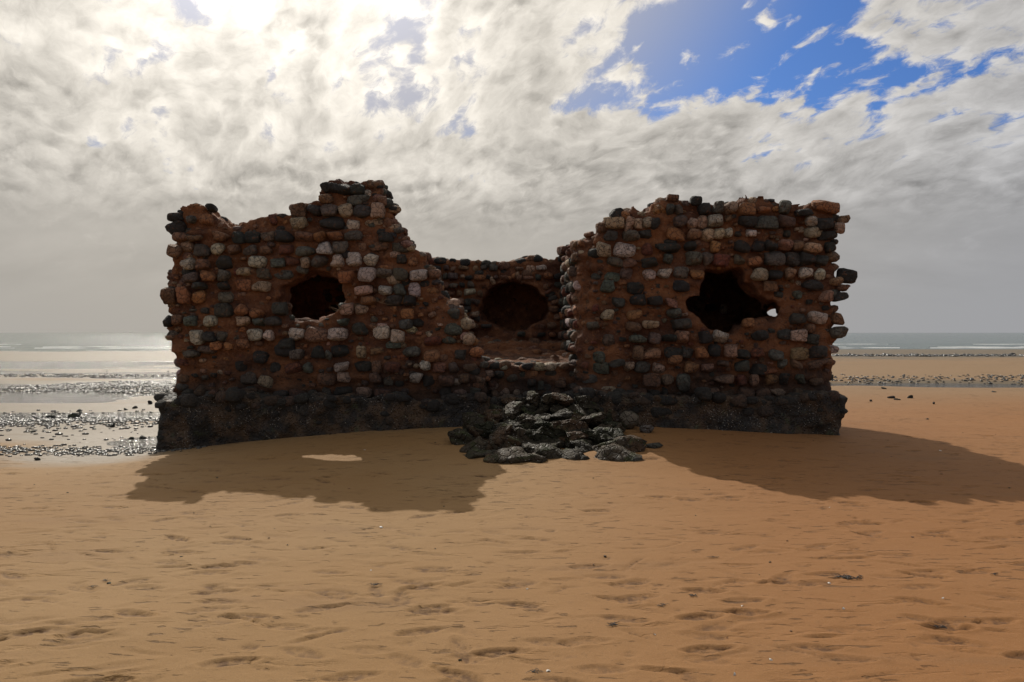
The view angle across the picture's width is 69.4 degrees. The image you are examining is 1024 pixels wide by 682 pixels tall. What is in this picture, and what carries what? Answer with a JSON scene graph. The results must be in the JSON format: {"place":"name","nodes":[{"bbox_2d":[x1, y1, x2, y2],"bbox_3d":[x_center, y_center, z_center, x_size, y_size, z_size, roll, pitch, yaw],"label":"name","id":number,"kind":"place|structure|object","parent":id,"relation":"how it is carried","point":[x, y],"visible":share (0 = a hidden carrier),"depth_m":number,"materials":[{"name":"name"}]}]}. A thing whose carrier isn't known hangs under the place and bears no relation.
{"place":"outdoors","nodes":[
{"label":"outdoors","id":0,"kind":"place"},
{"bbox_2d":[0,444,207,456],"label":"pebbles","id":1,"kind":"object","parent":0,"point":[128,452],"visible":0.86,"depth_m":10.95,"materials":[{"name":"grey gravel"}]},
{"bbox_2d":[0,349,1023,681],"bbox_3d":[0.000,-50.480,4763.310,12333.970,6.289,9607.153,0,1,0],"label":"beach sand","id":2,"kind":"structure","parent":0,"point":[238,569],"depth_m":5.58,"materials":[{"name":"beige sand"}]},
{"bbox_2d":[0,409,159,430],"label":"pebbles","id":3,"kind":"object","parent":2,"relation":"on","point":[22,421],"visible":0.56,"depth_m":14.76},
{"bbox_2d":[0,371,176,395],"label":"pebbles","id":4,"kind":"object","parent":2,"relation":"on","point":[151,385],"visible":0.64,"depth_m":24.19,"materials":[{"name":"grey gravel"}]},
{"bbox_2d":[0,361,179,448],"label":"tide pool","id":5,"kind":"structure","parent":2,"relation":"on","point":[71,396],"depth_m":21.45,"materials":[{"name":"grey liquid"}]},
{"bbox_2d":[68,413,80,417],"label":"rock","id":6,"kind":"object","parent":5,"relation":"on","point":[73,415],"visible":0.71,"depth_m":15.58,"materials":[{"name":"grey stone"}]},
{"bbox_2d":[0,410,153,447],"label":"pebbles","id":7,"kind":"object","parent":5,"relation":"on","point":[58,433],"visible":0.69,"depth_m":13.17,"materials":[{"name":"grey stone"}]},
{"bbox_2d":[447,428,474,444],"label":"rock","id":8,"kind":"object","parent":2,"relation":"on","point":[458,436],"visible":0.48,"depth_m":9.87,"materials":[{"name":"grey stone"}]},
{"bbox_2d":[462,412,484,428],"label":"rock","id":9,"kind":"object","parent":2,"relation":"on","point":[471,418],"visible":0.45,"depth_m":10.65,"materials":[{"name":"grey stone"}]},
{"bbox_2d":[459,436,487,452],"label":"rock","id":10,"kind":"object","parent":2,"relation":"on","point":[478,442],"visible":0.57,"depth_m":9.46,"materials":[{"name":"grey stone"}]},
{"bbox_2d":[466,425,483,434],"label":"rock","id":11,"kind":"object","parent":2,"relation":"on","point":[480,431],"visible":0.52,"depth_m":10.09,"materials":[{"name":"grey stone"}]},
{"bbox_2d":[468,427,486,439],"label":"rock","id":12,"kind":"object","parent":2,"relation":"on","point":[473,432],"visible":0.25,"depth_m":10.01,"materials":[{"name":"grey stone"}]},
{"bbox_2d":[464,448,495,458],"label":"rock","id":13,"kind":"object","parent":2,"relation":"on","point":[475,453],"visible":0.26,"depth_m":9.22,"materials":[{"name":"grey stone"}]},
{"bbox_2d":[502,435,521,446],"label":"rock","id":14,"kind":"object","parent":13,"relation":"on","point":[510,441],"visible":0.29,"depth_m":9.52,"materials":[{"name":"brown stone"}]},
{"bbox_2d":[489,432,506,449],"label":"rock","id":15,"kind":"object","parent":14,"relation":"on","point":[504,444],"visible":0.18,"depth_m":9.49,"materials":[{"name":"grey stone"}]},
{"bbox_2d":[473,421,494,438],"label":"rock","id":16,"kind":"object","parent":2,"relation":"on","point":[486,427],"visible":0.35,"depth_m":10.12,"materials":[{"name":"grey stone"}]},
{"bbox_2d":[483,454,497,462],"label":"rock","id":17,"kind":"object","parent":2,"relation":"on","point":[488,458],"visible":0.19,"depth_m":8.92,"materials":[{"name":"grey stone"}]},
{"bbox_2d":[484,417,498,423],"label":"rock","id":18,"kind":"object","parent":2,"relation":"on","point":[486,419],"visible":0.38,"depth_m":10.35,"materials":[{"name":"grey stone"}]},
{"bbox_2d":[486,423,512,449],"bbox_3d":[-0.200,1.333,9.721,0.421,0.470,0.542,0,1,0],"label":"rock","id":19,"kind":"object","parent":2,"relation":"on","point":[503,430],"visible":0.45,"depth_m":9.58,"materials":[{"name":"brown stone"}]},
{"bbox_2d":[492,420,515,432],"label":"rock","id":20,"kind":"object","parent":2,"relation":"on","point":[497,425],"visible":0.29,"depth_m":10.16,"materials":[{"name":"grey stone"}]},
{"bbox_2d":[154,179,857,449],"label":"ruined fort","id":21,"kind":"structure","parent":2,"relation":"on","point":[654,314],"depth_m":11.30,"materials":[{"name":"stone"}]},
{"bbox_2d":[491,446,530,463],"bbox_3d":[0.007,1.475,9.153,0.640,0.314,0.615,0,1,-29],"label":"rock","id":22,"kind":"object","parent":2,"relation":"on","point":[511,455],"visible":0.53,"depth_m":8.92,"materials":[{"name":"grey stone"}]},
{"bbox_2d":[512,422,525,429],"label":"rock","id":23,"kind":"object","parent":2,"relation":"on","point":[517,424],"visible":0.27,"depth_m":10.10,"materials":[{"name":"grey stone"}]},
{"bbox_2d":[34,432,1010,660],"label":"pebbles","id":24,"kind":"object","parent":2,"relation":"on","point":[604,555],"visible":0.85,"depth_m":5.92,"materials":[{"name":"grey stone"}]},
{"bbox_2d":[519,413,536,423],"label":"rock","id":25,"kind":"object","parent":2,"relation":"on","point":[523,418],"visible":0.41,"depth_m":10.38,"materials":[{"name":"grey stone"}]},
{"bbox_2d":[533,413,552,421],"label":"rock","id":26,"kind":"object","parent":25,"relation":"on","point":[544,417],"visible":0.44,"depth_m":10.45,"materials":[{"name":"grey stone"}]},
{"bbox_2d":[521,420,535,429],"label":"rock","id":27,"kind":"object","parent":2,"relation":"on","point":[528,425],"visible":0.34,"depth_m":10.26,"materials":[{"name":"grey stone"}]},
{"bbox_2d":[526,453,547,462],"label":"rock","id":28,"kind":"object","parent":2,"relation":"on","point":[534,458],"visible":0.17,"depth_m":8.93,"materials":[{"name":"grey stone"}]},
{"bbox_2d":[531,404,550,415],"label":"rock","id":29,"kind":"object","parent":2,"relation":"on","point":[544,408],"visible":0.6,"depth_m":10.78,"materials":[{"name":"grey stone"}]},
{"bbox_2d":[520,404,538,414],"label":"rock","id":30,"kind":"object","parent":29,"relation":"on","point":[529,409],"visible":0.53,"depth_m":10.81,"materials":[{"name":"grey stone"}]},
{"bbox_2d":[526,391,539,406],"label":"rock","id":31,"kind":"object","parent":29,"relation":"on","point":[532,397],"visible":0.89,"depth_m":10.84,"materials":[{"name":"grey stone"}]},
{"bbox_2d":[534,420,551,429],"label":"rock","id":32,"kind":"object","parent":2,"relation":"on","point":[538,424],"visible":0.31,"depth_m":10.19,"materials":[{"name":"grey stone"}]},
{"bbox_2d":[563,438,572,448],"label":"rock","id":33,"kind":"object","parent":2,"relation":"on","point":[567,444],"visible":0.2,"depth_m":9.58,"materials":[{"name":"grey stone"}]},
{"bbox_2d":[553,419,588,430],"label":"rock","id":34,"kind":"object","parent":2,"relation":"on","point":[568,424],"visible":0.56,"depth_m":10.03,"materials":[{"name":"stone"}]},
{"bbox_2d":[549,419,566,427],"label":"rock","id":35,"kind":"object","parent":34,"relation":"on","point":[551,425],"visible":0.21,"depth_m":10.24,"materials":[{"name":"grey stone"}]},
{"bbox_2d":[561,448,583,459],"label":"rock","id":36,"kind":"object","parent":2,"relation":"on","point":[571,454],"visible":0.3,"depth_m":9.10,"materials":[{"name":"grey stone"}]},
{"bbox_2d":[565,431,588,442],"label":"rock","id":37,"kind":"object","parent":2,"relation":"on","point":[572,435],"visible":0.58,"depth_m":9.68,"materials":[{"name":"stone"}]},
{"bbox_2d":[567,404,586,415],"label":"rock","id":38,"kind":"object","parent":2,"relation":"on","point":[579,410],"visible":0.4,"depth_m":10.73,"materials":[{"name":"grey stone"}]},
{"bbox_2d":[573,394,590,406],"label":"rock","id":39,"kind":"object","parent":38,"relation":"on","point":[583,399],"visible":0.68,"depth_m":10.94,"materials":[{"name":"grey stone"}]},
{"bbox_2d":[577,401,599,410],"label":"rock","id":40,"kind":"object","parent":39,"relation":"on","point":[592,405],"visible":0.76,"depth_m":10.89,"materials":[{"name":"grey stone"}]},
{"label":"rock","id":41,"kind":"object","parent":38,"relation":"on","visible":0},
{"bbox_2d":[550,405,565,413],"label":"rock","id":42,"kind":"object","parent":41,"relation":"on","point":[554,409],"visible":0.43,"depth_m":10.73,"materials":[{"name":"grey stone"}]},
{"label":"rock","id":43,"kind":"object","parent":41,"relation":"on","visible":0},
{"bbox_2d":[551,392,572,406],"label":"rock","id":44,"kind":"object","parent":43,"relation":"on","point":[565,400],"visible":1,"depth_m":10.76,"materials":[{"name":"grey stone"}]},
{"bbox_2d":[569,428,590,431],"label":"rock","id":45,"kind":"object","parent":2,"relation":"on","point":[581,429],"visible":0.12,"depth_m":9.99,"materials":[{"name":"grey stone"}]},
{"bbox_2d":[597,424,612,427],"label":"rock","id":46,"kind":"object","parent":45,"relation":"on","point":[604,425],"visible":0.09,"depth_m":10.32,"materials":[{"name":"grey stone"}]},
{"bbox_2d":[571,412,589,426],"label":"rock","id":47,"kind":"object","parent":2,"relation":"on","point":[576,416],"visible":0.14,"depth_m":10.58,"materials":[{"name":"grey stone"}]},
{"bbox_2d":[550,408,572,420],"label":"rock","id":48,"kind":"object","parent":47,"relation":"on","point":[564,414],"visible":0.78,"depth_m":10.33,"materials":[{"name":"grey stone"}]},
{"bbox_2d":[578,455,589,459],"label":"rock","id":49,"kind":"object","parent":2,"relation":"on","point":[583,457],"visible":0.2,"depth_m":9.04,"materials":[{"name":"grey stone"}]},
{"bbox_2d":[589,413,612,429],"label":"rock","id":50,"kind":"object","parent":2,"relation":"on","point":[607,419],"visible":0.31,"depth_m":10.66,"materials":[{"name":"grey stone"}]},
{"bbox_2d":[583,408,596,415],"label":"rock","id":51,"kind":"object","parent":50,"relation":"on","point":[589,411],"visible":0.24,"depth_m":10.80,"materials":[{"name":"grey stone"}]},
{"bbox_2d":[580,412,606,424],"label":"rock","id":52,"kind":"object","parent":50,"relation":"on","point":[595,418],"visible":0.94,"depth_m":10.46,"materials":[{"name":"grey stone"}]},
{"bbox_2d":[594,434,614,441],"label":"rock","id":53,"kind":"object","parent":2,"relation":"on","point":[604,438],"visible":0.28,"depth_m":9.63,"materials":[{"name":"grey stone"}]},
{"bbox_2d":[592,437,632,450],"bbox_3d":[1.264,1.394,9.540,0.557,0.340,0.510,1,1,45],"label":"rock","id":54,"kind":"object","parent":2,"relation":"on","point":[622,441],"visible":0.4,"depth_m":9.43,"materials":[{"name":"grey stone"}]},
{"bbox_2d":[603,421,627,431],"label":"rock","id":55,"kind":"object","parent":2,"relation":"on","point":[614,423],"visible":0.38,"depth_m":10.45,"materials":[{"name":"grey stone"}]},
{"bbox_2d":[595,444,641,461],"bbox_3d":[1.302,1.497,9.126,0.605,0.430,0.479,0,1,0],"label":"rock","id":56,"kind":"object","parent":2,"relation":"on","point":[615,452],"visible":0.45,"depth_m":9.06,"materials":[{"name":"grey stone"}]},
{"bbox_2d":[613,423,624,431],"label":"rock","id":57,"kind":"object","parent":2,"relation":"on","point":[620,426],"visible":0.16,"depth_m":10.32,"materials":[{"name":"grey stone"}]},
{"bbox_2d":[611,435,645,452],"bbox_3d":[1.430,1.374,9.537,0.579,0.308,0.395,0,1,-33],"label":"rock","id":58,"kind":"object","parent":2,"relation":"on","point":[636,443],"visible":0.45,"depth_m":9.48,"materials":[{"name":"grey stone"}]},
{"bbox_2d":[619,411,638,428],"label":"boulder","id":59,"kind":"object","parent":2,"relation":"on","point":[630,419],"visible":0.88,"depth_m":10.82,"materials":[{"name":"grey stone"}]},
{"bbox_2d":[630,456,643,461],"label":"rock","id":60,"kind":"object","parent":2,"relation":"on","point":[633,458],"visible":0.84,"depth_m":8.98,"materials":[{"name":"grey stone"}]},
{"bbox_2d":[639,425,653,432],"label":"boulder","id":61,"kind":"object","parent":2,"relation":"on","point":[646,428],"visible":0.93,"depth_m":10.63,"materials":[{"name":"grey stone"}]},
{"bbox_2d":[645,442,662,448],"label":"rock","id":62,"kind":"object","parent":2,"relation":"on","point":[655,445],"visible":0.9,"depth_m":9.67,"materials":[{"name":"grey stone"}]},
{"bbox_2d":[828,573,861,579],"bbox_3d":[2.232,1.573,4.938,0.243,0.020,0.116,0,1,0],"label":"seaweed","id":63,"kind":"object","parent":2,"relation":"on","point":[847,577],"visible":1,"depth_m":4.93,"materials":[{"name":"plant"}]},
{"bbox_2d":[829,374,1023,383],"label":"pebbles","id":64,"kind":"object","parent":2,"relation":"on","point":[969,379],"visible":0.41,"depth_m":26.77,"materials":[{"name":"grey gravel"}]},
{"bbox_2d":[831,353,1023,356],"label":"pebbles","id":65,"kind":"object","parent":2,"relation":"on","point":[944,355],"visible":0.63,"depth_m":56.31,"materials":[{"name":"grey gravel"}]},
{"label":"rock","id":66,"kind":"object","parent":2,"relation":"on","visible":0},
{"bbox_2d":[534,443,563,458],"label":"rock","id":67,"kind":"object","parent":66,"relation":"on","point":[547,451],"visible":0.4,"depth_m":9.13,"materials":[{"name":"grey stone"}]},
{"bbox_2d":[521,438,564,453],"bbox_3d":[0.378,1.388,9.555,0.620,0.290,0.563,0,1,0],"label":"rock","id":68,"kind":"object","parent":67,"relation":"on","point":[529,446],"visible":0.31,"depth_m":9.47,"materials":[{"name":"grey stone"}]},
{"bbox_2d":[510,427,529,441],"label":"rock","id":69,"kind":"object","parent":68,"relation":"on","point":[518,433],"visible":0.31,"depth_m":9.67,"materials":[{"name":"grey stone"}]},
{"bbox_2d":[526,427,565,440],"bbox_3d":[0.439,1.297,9.772,0.570,0.357,0.350,0,1,-17],"label":"rock","id":70,"kind":"object","parent":68,"relation":"on","point":[543,433],"visible":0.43,"depth_m":9.62,"materials":[{"name":"grey stone"}]},
{"bbox_2d":[570,438,594,452],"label":"rock","id":71,"kind":"object","parent":66,"relation":"on","point":[583,445],"visible":0.43,"depth_m":9.50,"materials":[{"name":"grey stone"}]},
{"bbox_2d":[0,333,1023,351],"bbox_3d":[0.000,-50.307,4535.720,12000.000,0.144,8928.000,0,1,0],"label":"sea","id":72,"kind":"structure","parent":0,"point":[46,342],"depth_m":167.33,"materials":[{"name":"grey liquid"}]},
{"bbox_2d":[0,0,1023,332],"label":"sky","id":73,"kind":"structure","parent":0,"point":[498,130],"materials":[{"name":"white"}]},
{"bbox_2d":[526,668,542,673],"bbox_3d":[0.108,1.616,3.619,0.088,0.010,0.055,0,1,-23],"label":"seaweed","id":74,"kind":"object","parent":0,"point":[538,670],"visible":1,"depth_m":3.62,"materials":[{"name":"brown plant"}]},
{"bbox_2d":[830,383,1023,387],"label":"runnel water","id":75,"kind":"structure","parent":0,"point":[958,385],"depth_m":25.08,"materials":[{"name":"grey liquid"}]},
{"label":"rock","id":76,"kind":"object","parent":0,"visible":0},
{"bbox_2d":[593,427,624,444],"bbox_3d":[1.207,1.314,9.877,0.609,0.322,0.550,0,1,0],"label":"rock","id":77,"kind":"object","parent":76,"relation":"on","point":[613,432],"visible":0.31,"depth_m":9.81,"materials":[{"name":"grey stone"}]},
{"bbox_2d":[581,430,602,443],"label":"rock","id":78,"kind":"object","parent":77,"relation":"on","point":[593,435],"visible":0.44,"depth_m":9.70,"materials":[{"name":"grey stone"}]},
{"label":"rock","id":79,"kind":"object","parent":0,"visible":0},
{"bbox_2d":[482,409,502,422],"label":"rock","id":80,"kind":"object","parent":79,"relation":"on","point":[495,414],"visible":0.53,"depth_m":10.65,"materials":[{"name":"brown stone"}]},
{"bbox_2d":[488,404,514,419],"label":"rock","id":81,"kind":"object","parent":80,"relation":"on","point":[492,406],"visible":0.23,"depth_m":10.80,"materials":[{"name":"grey stone"}]},
{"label":"rock","id":82,"kind":"object","parent":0,"visible":0},
{"bbox_2d":[502,401,522,421],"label":"rock","id":83,"kind":"object","parent":82,"relation":"on","point":[512,411],"visible":0.87,"depth_m":10.63,"materials":[{"name":"grey stone"}]},
{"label":"rock","id":84,"kind":"object","parent":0,"visible":0},
{"bbox_2d":[515,398,526,403],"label":"rock","id":85,"kind":"object","parent":84,"relation":"on","point":[523,400],"visible":0.34,"depth_m":10.94,"materials":[{"name":"grey stone"}]},
{"bbox_2d":[501,397,518,404],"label":"rock","id":86,"kind":"object","parent":85,"relation":"on","point":[506,401],"visible":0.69,"depth_m":10.98,"materials":[{"name":"grey stone"}]},
{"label":"rock","id":87,"kind":"object","parent":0,"visible":0},
{"bbox_2d":[537,399,543,407],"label":"rock","id":88,"kind":"object","parent":87,"relation":"on","point":[540,404],"visible":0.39,"depth_m":10.87,"materials":[{"name":"grey stone"}]},
{"bbox_2d":[541,393,557,404],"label":"rock","id":89,"kind":"object","parent":88,"relation":"on","point":[547,398],"visible":0.69,"depth_m":10.84,"materials":[{"name":"grey stone"}]}
]}

